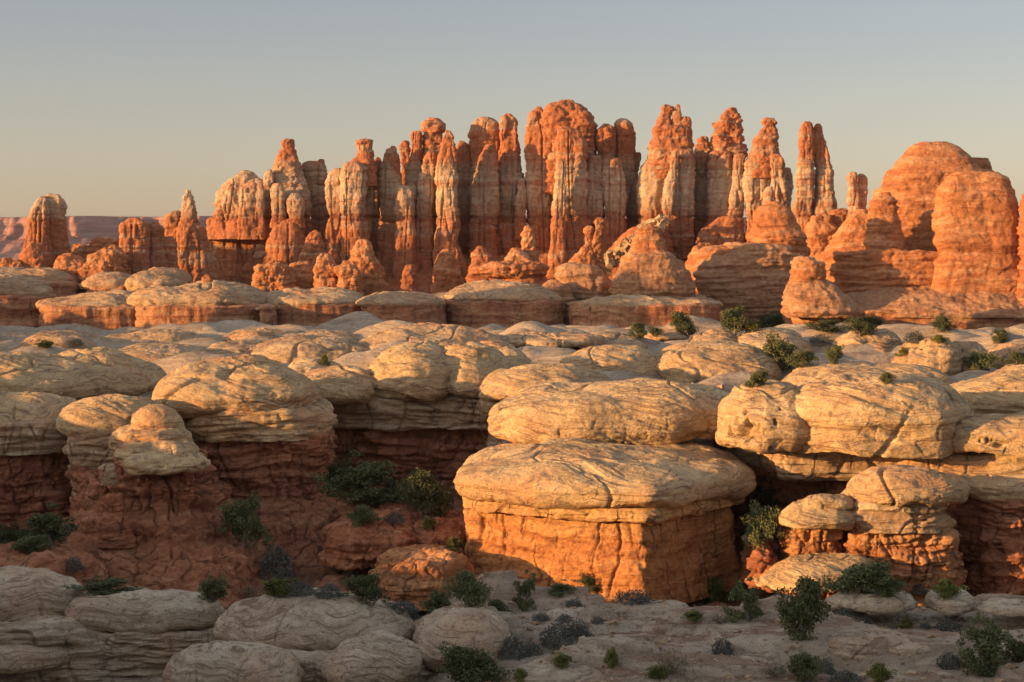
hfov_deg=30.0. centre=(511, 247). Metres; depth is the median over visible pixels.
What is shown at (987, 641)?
juniper
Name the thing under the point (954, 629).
sagebrush
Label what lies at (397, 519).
sagebrush
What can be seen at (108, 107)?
sky
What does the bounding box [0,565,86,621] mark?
boulder
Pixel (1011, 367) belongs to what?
slickrock dome
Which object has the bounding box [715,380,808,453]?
slickrock dome
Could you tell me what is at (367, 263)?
rock mound
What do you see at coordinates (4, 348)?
slickrock dome
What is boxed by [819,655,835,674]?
sagebrush
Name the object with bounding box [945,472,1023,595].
canyon wall
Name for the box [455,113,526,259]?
rock spire
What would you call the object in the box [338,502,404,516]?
fallen slab
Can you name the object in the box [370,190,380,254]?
rock spire
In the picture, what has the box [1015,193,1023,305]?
rock spire
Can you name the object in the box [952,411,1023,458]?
slickrock dome
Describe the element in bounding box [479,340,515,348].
slickrock dome
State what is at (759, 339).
slickrock dome
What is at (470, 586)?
juniper
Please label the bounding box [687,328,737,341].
slickrock dome
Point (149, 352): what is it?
slickrock dome
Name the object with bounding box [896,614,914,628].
leafy shrub
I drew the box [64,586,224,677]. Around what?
boulder
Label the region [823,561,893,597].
juniper
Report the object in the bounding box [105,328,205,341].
slickrock dome
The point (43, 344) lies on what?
leafy shrub
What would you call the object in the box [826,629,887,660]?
boulder
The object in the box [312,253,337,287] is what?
rock mound
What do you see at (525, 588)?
juniper
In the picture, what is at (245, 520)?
juniper
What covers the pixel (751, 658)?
boulder
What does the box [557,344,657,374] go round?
slickrock dome
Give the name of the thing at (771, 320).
juniper
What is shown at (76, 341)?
sagebrush
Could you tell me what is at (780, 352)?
juniper
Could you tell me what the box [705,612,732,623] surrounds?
twiggy bush
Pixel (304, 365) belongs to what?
slickrock dome
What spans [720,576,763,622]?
juniper
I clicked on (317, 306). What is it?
rock ledge
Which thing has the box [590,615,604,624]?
sagebrush
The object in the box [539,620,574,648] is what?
sagebrush
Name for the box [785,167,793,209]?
rock spire
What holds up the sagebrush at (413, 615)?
on the ground at (632, 654)
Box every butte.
[0,391,77,531]
[56,394,279,608]
[151,354,351,573]
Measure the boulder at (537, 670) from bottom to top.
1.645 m
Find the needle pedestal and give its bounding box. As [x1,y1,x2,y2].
[375,252,554,293]
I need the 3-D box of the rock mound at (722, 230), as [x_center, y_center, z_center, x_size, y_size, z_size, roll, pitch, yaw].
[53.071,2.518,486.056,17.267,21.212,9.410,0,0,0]
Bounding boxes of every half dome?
[541,279,576,324]
[554,262,611,299]
[609,224,695,298]
[691,201,810,327]
[780,256,861,323]
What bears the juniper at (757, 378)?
on the slickrock dome at (765, 418)
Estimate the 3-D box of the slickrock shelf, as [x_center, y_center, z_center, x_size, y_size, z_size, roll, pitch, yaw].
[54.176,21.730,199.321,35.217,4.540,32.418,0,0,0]
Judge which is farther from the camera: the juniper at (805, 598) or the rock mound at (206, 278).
the rock mound at (206, 278)
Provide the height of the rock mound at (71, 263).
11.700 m
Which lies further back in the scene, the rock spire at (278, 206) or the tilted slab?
the rock spire at (278, 206)
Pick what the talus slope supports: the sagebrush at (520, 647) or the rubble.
the rubble
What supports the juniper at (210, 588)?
on the ground at (632, 654)
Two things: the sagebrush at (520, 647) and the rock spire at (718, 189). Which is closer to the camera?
the sagebrush at (520, 647)
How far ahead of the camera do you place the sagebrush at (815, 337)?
302.73 m
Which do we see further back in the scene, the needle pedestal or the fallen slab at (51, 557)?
the needle pedestal
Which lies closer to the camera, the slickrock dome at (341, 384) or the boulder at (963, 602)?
the boulder at (963, 602)
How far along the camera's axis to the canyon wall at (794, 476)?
191.90 m
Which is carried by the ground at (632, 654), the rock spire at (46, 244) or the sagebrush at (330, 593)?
the rock spire at (46, 244)
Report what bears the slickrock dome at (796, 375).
on the ground at (632, 654)
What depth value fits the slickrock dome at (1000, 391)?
202.60 m
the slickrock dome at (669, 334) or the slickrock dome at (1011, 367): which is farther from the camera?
the slickrock dome at (669, 334)
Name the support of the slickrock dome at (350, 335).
on the ground at (632, 654)
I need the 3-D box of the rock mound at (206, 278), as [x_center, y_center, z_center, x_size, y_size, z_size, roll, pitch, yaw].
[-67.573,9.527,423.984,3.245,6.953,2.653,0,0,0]
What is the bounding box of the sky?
[0,0,1023,216]
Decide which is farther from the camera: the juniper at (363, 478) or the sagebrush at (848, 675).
the juniper at (363, 478)
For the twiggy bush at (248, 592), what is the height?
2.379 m
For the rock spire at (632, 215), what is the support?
on the needle pedestal
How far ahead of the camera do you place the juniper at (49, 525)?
183.49 m
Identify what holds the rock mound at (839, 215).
on the ground at (632, 654)
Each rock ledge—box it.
[0,267,81,296]
[0,272,58,327]
[35,289,135,329]
[79,271,131,292]
[124,267,191,290]
[126,280,267,327]
[255,303,277,324]
[266,287,363,325]
[355,291,447,323]
[444,279,565,327]
[566,294,722,327]
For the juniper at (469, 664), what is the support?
on the ground at (632, 654)
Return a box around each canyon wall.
[332,396,488,488]
[713,439,897,560]
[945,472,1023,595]
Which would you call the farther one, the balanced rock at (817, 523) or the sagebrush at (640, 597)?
the balanced rock at (817, 523)
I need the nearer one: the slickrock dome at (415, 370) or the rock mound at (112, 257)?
the slickrock dome at (415, 370)
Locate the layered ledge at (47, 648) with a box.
[0,614,112,681]
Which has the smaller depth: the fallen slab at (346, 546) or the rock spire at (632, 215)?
the fallen slab at (346, 546)
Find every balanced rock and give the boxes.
[777,493,855,600]
[840,464,969,607]
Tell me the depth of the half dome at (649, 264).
421.05 m
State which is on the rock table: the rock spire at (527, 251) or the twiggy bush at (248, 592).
the rock spire at (527, 251)
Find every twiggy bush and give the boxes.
[234,581,263,599]
[653,642,688,681]
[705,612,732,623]
[754,657,790,679]
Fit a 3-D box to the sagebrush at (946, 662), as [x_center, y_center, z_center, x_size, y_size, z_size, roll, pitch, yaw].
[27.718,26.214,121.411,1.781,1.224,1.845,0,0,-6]
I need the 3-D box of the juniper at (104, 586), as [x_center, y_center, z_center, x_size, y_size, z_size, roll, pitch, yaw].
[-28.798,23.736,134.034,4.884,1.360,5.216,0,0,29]
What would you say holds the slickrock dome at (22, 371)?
on the ground at (632, 654)
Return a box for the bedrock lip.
[290,639,432,681]
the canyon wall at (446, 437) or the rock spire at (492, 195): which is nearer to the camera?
the canyon wall at (446, 437)
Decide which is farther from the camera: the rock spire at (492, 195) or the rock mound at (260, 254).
the rock spire at (492, 195)
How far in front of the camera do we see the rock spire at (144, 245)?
460.27 m
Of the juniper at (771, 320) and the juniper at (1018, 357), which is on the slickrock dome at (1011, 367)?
the juniper at (1018, 357)
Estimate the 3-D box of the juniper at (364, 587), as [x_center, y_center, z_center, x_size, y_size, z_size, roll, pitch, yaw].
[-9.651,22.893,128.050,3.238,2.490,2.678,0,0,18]
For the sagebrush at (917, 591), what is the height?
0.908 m
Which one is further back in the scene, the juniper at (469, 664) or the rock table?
the rock table
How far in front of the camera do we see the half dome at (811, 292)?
409.43 m
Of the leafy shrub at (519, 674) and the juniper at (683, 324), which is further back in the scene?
the juniper at (683, 324)
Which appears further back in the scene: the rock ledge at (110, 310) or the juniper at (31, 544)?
the rock ledge at (110, 310)
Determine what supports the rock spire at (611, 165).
on the needle pedestal
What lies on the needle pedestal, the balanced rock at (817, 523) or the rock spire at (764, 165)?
the rock spire at (764, 165)
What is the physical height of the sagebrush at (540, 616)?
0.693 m
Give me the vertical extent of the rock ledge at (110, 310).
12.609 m
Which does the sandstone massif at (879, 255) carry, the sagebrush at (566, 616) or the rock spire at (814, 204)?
the rock spire at (814, 204)
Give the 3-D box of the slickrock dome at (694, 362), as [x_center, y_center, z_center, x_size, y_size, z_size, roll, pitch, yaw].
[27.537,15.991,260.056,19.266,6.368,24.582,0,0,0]
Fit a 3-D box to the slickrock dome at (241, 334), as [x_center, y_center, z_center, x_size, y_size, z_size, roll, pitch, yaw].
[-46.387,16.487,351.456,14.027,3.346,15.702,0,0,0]
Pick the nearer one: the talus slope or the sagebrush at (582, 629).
the sagebrush at (582, 629)
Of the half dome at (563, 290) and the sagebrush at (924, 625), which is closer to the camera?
the sagebrush at (924, 625)
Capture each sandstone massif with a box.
[814,141,1023,329]
[931,171,1020,293]
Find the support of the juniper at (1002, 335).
on the ground at (632, 654)
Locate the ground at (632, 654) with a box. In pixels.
[0,262,1023,681]
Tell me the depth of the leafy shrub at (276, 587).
127.88 m
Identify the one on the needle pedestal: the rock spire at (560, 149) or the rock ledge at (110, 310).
the rock spire at (560, 149)
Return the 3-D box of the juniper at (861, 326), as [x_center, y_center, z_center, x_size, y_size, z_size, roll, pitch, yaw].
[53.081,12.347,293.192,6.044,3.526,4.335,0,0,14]
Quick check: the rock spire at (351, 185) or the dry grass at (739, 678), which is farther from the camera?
the rock spire at (351, 185)
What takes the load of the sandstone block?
on the ground at (632, 654)
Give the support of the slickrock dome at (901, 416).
on the ground at (632, 654)
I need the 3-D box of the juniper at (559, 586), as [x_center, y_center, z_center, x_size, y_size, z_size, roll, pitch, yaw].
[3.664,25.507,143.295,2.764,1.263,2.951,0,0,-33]
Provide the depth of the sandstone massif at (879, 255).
451.94 m
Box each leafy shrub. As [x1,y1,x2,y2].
[32,340,57,347]
[259,577,297,597]
[319,353,330,365]
[420,516,440,529]
[445,536,464,551]
[511,668,528,681]
[549,651,576,668]
[603,647,621,668]
[645,665,672,680]
[680,609,703,622]
[701,574,730,604]
[743,320,761,331]
[866,662,899,681]
[893,347,907,356]
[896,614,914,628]
[930,334,949,343]
[931,578,969,599]
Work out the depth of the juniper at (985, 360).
269.73 m
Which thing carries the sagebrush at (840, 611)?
on the ground at (632, 654)
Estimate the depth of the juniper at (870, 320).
434.43 m
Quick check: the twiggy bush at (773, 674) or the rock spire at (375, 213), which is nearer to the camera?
the twiggy bush at (773, 674)
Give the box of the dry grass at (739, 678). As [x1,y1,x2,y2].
[429,578,1023,681]
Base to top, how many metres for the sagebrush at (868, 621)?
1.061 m
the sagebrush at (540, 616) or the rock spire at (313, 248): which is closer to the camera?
the sagebrush at (540, 616)
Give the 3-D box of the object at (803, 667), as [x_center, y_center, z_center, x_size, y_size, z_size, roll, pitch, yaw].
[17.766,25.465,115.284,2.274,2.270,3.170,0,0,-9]
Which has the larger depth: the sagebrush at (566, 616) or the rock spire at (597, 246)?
the rock spire at (597, 246)
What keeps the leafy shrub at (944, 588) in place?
on the ground at (632, 654)
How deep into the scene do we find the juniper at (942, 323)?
337.37 m
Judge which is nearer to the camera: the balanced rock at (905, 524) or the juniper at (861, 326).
the balanced rock at (905, 524)
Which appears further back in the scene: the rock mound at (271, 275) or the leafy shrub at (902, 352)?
the rock mound at (271, 275)
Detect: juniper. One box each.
[0,522,26,543]
[8,534,53,554]
[15,502,78,550]
[62,575,143,594]
[197,574,231,602]
[216,492,273,548]
[310,450,410,507]
[325,457,353,486]
[340,570,390,604]
[345,504,383,527]
[380,478,411,502]
[392,467,457,519]
[420,589,453,613]
[434,641,514,681]
[439,567,492,606]
[484,598,512,612]
[512,569,536,610]
[548,579,574,596]
[571,572,600,593]
[627,318,653,337]
[649,327,663,336]
[668,310,698,335]
[719,304,748,335]
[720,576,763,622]
[740,499,784,550]
[743,370,768,389]
[748,332,799,372]
[750,478,777,512]
[756,311,783,327]
[774,574,831,643]
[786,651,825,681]
[787,345,818,367]
[800,316,845,331]
[823,344,844,364]
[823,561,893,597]
[838,316,877,336]
[860,312,882,325]
[871,577,909,597]
[879,372,896,383]
[929,314,955,332]
[955,612,1017,676]
[962,349,1001,369]
[990,326,1010,343]
[1001,635,1023,661]
[1003,348,1023,365]
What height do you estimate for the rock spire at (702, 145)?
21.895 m
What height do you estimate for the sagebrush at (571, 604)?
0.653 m
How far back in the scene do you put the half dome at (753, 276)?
435.42 m
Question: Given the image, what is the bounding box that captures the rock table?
[469,260,548,283]
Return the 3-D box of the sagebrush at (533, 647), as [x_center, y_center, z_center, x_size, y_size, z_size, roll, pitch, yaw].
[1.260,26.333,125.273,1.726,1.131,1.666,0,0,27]
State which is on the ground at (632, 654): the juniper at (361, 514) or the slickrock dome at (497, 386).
the slickrock dome at (497, 386)
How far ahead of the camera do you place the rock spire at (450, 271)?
497.79 m
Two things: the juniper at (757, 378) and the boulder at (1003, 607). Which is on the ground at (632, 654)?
the boulder at (1003, 607)
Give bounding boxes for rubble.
[603,214,669,276]
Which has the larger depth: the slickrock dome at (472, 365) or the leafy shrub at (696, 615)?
the slickrock dome at (472, 365)
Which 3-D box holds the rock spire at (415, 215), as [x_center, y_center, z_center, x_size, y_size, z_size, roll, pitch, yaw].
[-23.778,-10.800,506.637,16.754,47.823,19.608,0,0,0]
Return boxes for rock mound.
[0,258,22,266]
[53,253,85,281]
[71,237,119,261]
[78,244,131,292]
[201,274,212,282]
[241,244,266,285]
[251,260,313,292]
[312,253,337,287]
[334,260,364,294]
[348,239,388,295]
[400,265,419,291]
[465,246,501,282]
[685,242,712,293]
[695,215,742,245]
[828,208,847,226]
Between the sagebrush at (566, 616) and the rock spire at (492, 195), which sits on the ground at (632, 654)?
the sagebrush at (566, 616)
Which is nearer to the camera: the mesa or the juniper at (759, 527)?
the juniper at (759, 527)
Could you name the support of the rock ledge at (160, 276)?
on the ground at (632, 654)
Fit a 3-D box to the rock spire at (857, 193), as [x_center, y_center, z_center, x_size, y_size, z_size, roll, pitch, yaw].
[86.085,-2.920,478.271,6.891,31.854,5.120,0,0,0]
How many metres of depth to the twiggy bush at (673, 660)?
116.58 m
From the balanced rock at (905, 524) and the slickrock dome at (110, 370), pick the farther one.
the slickrock dome at (110, 370)
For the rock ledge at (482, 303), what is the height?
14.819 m
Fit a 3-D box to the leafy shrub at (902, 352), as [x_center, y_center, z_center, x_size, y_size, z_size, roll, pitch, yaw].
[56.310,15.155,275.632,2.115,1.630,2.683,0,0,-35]
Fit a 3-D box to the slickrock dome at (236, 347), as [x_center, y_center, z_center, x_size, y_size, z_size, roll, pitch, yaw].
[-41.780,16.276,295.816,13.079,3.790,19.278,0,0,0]
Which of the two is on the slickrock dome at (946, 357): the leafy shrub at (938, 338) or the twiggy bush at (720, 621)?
the leafy shrub at (938, 338)
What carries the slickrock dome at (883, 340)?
on the ground at (632, 654)
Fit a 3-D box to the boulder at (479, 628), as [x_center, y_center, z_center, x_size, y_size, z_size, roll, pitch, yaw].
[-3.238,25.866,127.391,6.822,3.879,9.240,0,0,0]
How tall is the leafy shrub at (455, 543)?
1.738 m
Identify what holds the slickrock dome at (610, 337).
on the ground at (632, 654)
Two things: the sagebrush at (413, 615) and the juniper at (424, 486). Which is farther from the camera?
the juniper at (424, 486)
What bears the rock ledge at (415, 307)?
on the ground at (632, 654)
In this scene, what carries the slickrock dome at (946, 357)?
on the ground at (632, 654)
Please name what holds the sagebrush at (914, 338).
on the slickrock dome at (946, 357)
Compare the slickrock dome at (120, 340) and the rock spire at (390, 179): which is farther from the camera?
the rock spire at (390, 179)
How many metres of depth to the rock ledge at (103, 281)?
438.14 m
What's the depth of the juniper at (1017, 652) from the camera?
120.25 m
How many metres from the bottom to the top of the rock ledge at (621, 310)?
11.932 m
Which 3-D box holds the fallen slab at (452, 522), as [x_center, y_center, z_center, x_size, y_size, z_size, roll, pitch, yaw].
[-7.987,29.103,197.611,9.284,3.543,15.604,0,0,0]
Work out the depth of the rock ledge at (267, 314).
405.22 m
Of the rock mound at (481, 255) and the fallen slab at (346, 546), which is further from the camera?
the rock mound at (481, 255)
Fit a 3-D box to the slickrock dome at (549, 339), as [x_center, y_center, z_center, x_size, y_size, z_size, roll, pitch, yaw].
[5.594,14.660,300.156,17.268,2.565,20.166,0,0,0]
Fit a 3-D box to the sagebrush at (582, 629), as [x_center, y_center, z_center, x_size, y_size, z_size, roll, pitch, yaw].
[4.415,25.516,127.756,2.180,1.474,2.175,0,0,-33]
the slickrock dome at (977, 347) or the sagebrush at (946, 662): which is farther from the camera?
the slickrock dome at (977, 347)
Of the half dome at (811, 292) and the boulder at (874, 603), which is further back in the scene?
the half dome at (811, 292)
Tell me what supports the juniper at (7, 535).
on the ground at (632, 654)
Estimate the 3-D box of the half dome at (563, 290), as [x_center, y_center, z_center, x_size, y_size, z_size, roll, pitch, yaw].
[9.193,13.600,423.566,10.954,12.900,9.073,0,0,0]
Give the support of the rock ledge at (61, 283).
on the ground at (632, 654)
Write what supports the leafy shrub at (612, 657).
on the ground at (632, 654)
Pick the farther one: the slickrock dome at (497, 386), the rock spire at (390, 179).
the rock spire at (390, 179)
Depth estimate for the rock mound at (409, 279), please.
476.73 m
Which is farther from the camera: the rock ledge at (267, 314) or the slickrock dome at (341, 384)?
the rock ledge at (267, 314)
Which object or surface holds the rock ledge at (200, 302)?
on the ground at (632, 654)
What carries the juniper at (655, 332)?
on the slickrock dome at (669, 334)
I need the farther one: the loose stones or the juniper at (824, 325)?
the juniper at (824, 325)
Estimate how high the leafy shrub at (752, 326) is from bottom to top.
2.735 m
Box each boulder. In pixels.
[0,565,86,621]
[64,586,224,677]
[162,640,304,681]
[213,588,414,650]
[321,630,422,681]
[412,605,513,671]
[507,657,604,681]
[731,656,773,662]
[825,589,917,614]
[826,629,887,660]
[868,628,934,657]
[924,588,975,615]
[977,597,1023,616]
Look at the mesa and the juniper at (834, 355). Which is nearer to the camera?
the juniper at (834, 355)
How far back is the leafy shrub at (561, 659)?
118.27 m
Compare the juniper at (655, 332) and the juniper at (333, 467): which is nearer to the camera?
the juniper at (333, 467)
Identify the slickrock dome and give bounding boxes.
[0,345,23,351]
[0,351,97,399]
[17,330,107,348]
[58,347,166,396]
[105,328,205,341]
[105,337,135,344]
[118,342,219,361]
[206,339,264,355]
[221,327,296,340]
[251,334,368,363]
[288,357,339,373]
[299,331,359,340]
[304,365,377,404]
[358,322,517,349]
[367,340,449,404]
[441,341,513,398]
[478,363,612,446]
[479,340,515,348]
[487,378,729,444]
[498,346,531,366]
[503,331,602,347]
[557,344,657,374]
[558,331,647,350]
[644,329,686,340]
[655,340,782,382]
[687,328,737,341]
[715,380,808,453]
[736,327,813,354]
[781,363,952,384]
[794,371,973,458]
[835,328,902,352]
[891,336,964,376]
[949,369,1023,413]
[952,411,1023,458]
[953,341,989,371]
[988,339,1023,368]
[1000,363,1023,370]
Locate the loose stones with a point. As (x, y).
(777, 620)
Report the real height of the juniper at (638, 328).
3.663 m
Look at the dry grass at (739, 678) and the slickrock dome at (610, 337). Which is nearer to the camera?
the dry grass at (739, 678)
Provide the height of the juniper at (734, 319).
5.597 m
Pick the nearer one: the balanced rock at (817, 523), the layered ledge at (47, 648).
the layered ledge at (47, 648)
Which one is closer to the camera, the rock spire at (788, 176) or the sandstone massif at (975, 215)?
the sandstone massif at (975, 215)
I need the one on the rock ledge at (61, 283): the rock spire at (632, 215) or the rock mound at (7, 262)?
the rock mound at (7, 262)
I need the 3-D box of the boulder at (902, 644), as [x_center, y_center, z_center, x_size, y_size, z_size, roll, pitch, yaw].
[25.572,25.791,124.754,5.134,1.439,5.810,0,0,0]
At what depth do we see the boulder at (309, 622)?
125.64 m
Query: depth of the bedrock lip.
122.06 m
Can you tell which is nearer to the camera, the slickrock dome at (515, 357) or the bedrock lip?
the bedrock lip
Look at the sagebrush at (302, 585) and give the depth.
129.01 m
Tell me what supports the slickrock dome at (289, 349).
on the ground at (632, 654)
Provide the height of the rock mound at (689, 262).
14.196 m
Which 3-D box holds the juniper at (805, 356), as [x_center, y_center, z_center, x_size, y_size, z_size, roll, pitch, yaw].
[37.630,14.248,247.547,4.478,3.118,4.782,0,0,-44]
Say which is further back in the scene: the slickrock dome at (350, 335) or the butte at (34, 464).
the slickrock dome at (350, 335)
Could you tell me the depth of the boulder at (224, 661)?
118.47 m
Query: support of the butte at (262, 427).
on the ground at (632, 654)
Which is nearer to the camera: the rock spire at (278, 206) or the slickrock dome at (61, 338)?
the slickrock dome at (61, 338)
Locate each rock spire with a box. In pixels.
[18,193,70,267]
[118,218,179,274]
[163,190,224,282]
[206,138,329,282]
[298,230,325,265]
[324,138,381,264]
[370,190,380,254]
[375,146,402,272]
[392,117,445,279]
[431,130,467,293]
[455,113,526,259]
[502,225,541,281]
[524,99,597,279]
[568,225,595,265]
[586,118,635,253]
[592,217,606,273]
[625,152,640,228]
[636,104,695,264]
[692,136,710,217]
[693,107,747,245]
[741,117,788,242]
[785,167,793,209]
[791,121,838,256]
[846,172,867,218]
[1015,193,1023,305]
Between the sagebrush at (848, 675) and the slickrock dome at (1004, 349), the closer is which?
the sagebrush at (848, 675)
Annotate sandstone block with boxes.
[453,437,756,603]
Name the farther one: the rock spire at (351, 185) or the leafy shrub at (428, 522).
the rock spire at (351, 185)
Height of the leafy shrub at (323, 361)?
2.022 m
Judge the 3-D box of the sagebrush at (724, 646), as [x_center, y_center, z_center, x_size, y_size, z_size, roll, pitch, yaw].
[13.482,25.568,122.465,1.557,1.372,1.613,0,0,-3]
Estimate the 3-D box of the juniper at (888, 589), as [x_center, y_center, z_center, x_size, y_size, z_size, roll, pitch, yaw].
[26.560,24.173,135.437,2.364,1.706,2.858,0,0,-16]
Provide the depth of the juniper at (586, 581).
176.74 m
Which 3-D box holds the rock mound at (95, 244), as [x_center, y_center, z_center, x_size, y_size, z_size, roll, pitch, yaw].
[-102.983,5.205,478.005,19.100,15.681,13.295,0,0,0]
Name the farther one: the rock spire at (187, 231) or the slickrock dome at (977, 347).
the rock spire at (187, 231)
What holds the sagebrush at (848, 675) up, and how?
on the ground at (632, 654)
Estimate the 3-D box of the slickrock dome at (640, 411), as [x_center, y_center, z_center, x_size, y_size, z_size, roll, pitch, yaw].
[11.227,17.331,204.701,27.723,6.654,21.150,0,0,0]
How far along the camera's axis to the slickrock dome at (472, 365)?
230.47 m
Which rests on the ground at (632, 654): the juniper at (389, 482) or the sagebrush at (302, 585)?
the juniper at (389, 482)
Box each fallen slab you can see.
[0,541,108,591]
[318,507,418,570]
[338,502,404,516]
[368,544,477,610]
[412,507,466,553]
[737,538,782,592]
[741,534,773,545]
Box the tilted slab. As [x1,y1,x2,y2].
[754,553,877,592]
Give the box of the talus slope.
[605,218,676,279]
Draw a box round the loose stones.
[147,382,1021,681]
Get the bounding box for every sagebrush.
[63,556,86,572]
[66,338,83,345]
[257,542,296,581]
[284,581,315,596]
[313,582,342,599]
[382,511,405,523]
[385,599,421,613]
[409,612,420,620]
[499,635,528,660]
[523,641,543,656]
[530,612,549,621]
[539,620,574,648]
[555,613,572,622]
[563,618,594,639]
[564,599,584,607]
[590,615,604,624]
[612,588,654,604]
[711,635,734,655]
[808,333,834,343]
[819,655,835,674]
[827,670,863,681]
[835,603,864,616]
[859,616,872,623]
[903,330,924,343]
[908,583,928,593]
[919,621,931,628]
[932,617,964,632]
[936,650,961,669]
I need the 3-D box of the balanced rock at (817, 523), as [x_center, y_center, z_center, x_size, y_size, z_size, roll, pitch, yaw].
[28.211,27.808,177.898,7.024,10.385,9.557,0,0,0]
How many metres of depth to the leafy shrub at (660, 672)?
112.56 m
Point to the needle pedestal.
(424, 281)
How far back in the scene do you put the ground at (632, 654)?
135.95 m
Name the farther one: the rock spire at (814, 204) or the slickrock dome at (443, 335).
the rock spire at (814, 204)
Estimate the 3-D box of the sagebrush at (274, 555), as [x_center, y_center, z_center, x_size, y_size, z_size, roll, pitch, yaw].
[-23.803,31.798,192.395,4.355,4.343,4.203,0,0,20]
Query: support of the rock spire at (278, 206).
on the ground at (632, 654)
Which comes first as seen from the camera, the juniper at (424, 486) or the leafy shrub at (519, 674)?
the leafy shrub at (519, 674)
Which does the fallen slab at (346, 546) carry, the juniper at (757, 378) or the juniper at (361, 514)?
the juniper at (361, 514)
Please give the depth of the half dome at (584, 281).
425.96 m
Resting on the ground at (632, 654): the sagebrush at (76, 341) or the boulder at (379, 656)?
the boulder at (379, 656)
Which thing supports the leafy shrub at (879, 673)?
on the ground at (632, 654)
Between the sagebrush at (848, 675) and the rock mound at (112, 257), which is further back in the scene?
the rock mound at (112, 257)
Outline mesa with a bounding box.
[0,216,1019,261]
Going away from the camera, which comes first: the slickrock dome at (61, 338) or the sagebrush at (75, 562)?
the sagebrush at (75, 562)
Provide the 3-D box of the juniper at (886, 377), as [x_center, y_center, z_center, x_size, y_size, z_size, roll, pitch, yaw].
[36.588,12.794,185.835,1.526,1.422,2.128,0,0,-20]
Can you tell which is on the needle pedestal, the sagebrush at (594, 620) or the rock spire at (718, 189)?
the rock spire at (718, 189)
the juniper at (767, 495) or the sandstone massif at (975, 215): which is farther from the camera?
the sandstone massif at (975, 215)
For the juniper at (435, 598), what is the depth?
140.37 m
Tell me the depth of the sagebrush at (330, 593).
128.25 m
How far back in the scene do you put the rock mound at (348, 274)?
442.07 m
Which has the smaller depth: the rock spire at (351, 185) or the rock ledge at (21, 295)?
the rock ledge at (21, 295)
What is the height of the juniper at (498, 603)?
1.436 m
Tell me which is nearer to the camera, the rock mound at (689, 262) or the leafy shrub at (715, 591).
the leafy shrub at (715, 591)
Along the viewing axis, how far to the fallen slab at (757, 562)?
178.12 m
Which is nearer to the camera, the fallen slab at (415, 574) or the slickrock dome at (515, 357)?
the fallen slab at (415, 574)
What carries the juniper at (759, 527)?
on the fallen slab at (757, 562)
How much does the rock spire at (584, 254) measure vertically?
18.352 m
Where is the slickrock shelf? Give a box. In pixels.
[896,452,1023,474]
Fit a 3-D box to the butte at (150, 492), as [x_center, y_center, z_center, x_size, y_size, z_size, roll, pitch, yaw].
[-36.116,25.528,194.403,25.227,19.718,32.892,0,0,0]
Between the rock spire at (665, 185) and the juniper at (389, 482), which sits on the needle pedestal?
the rock spire at (665, 185)

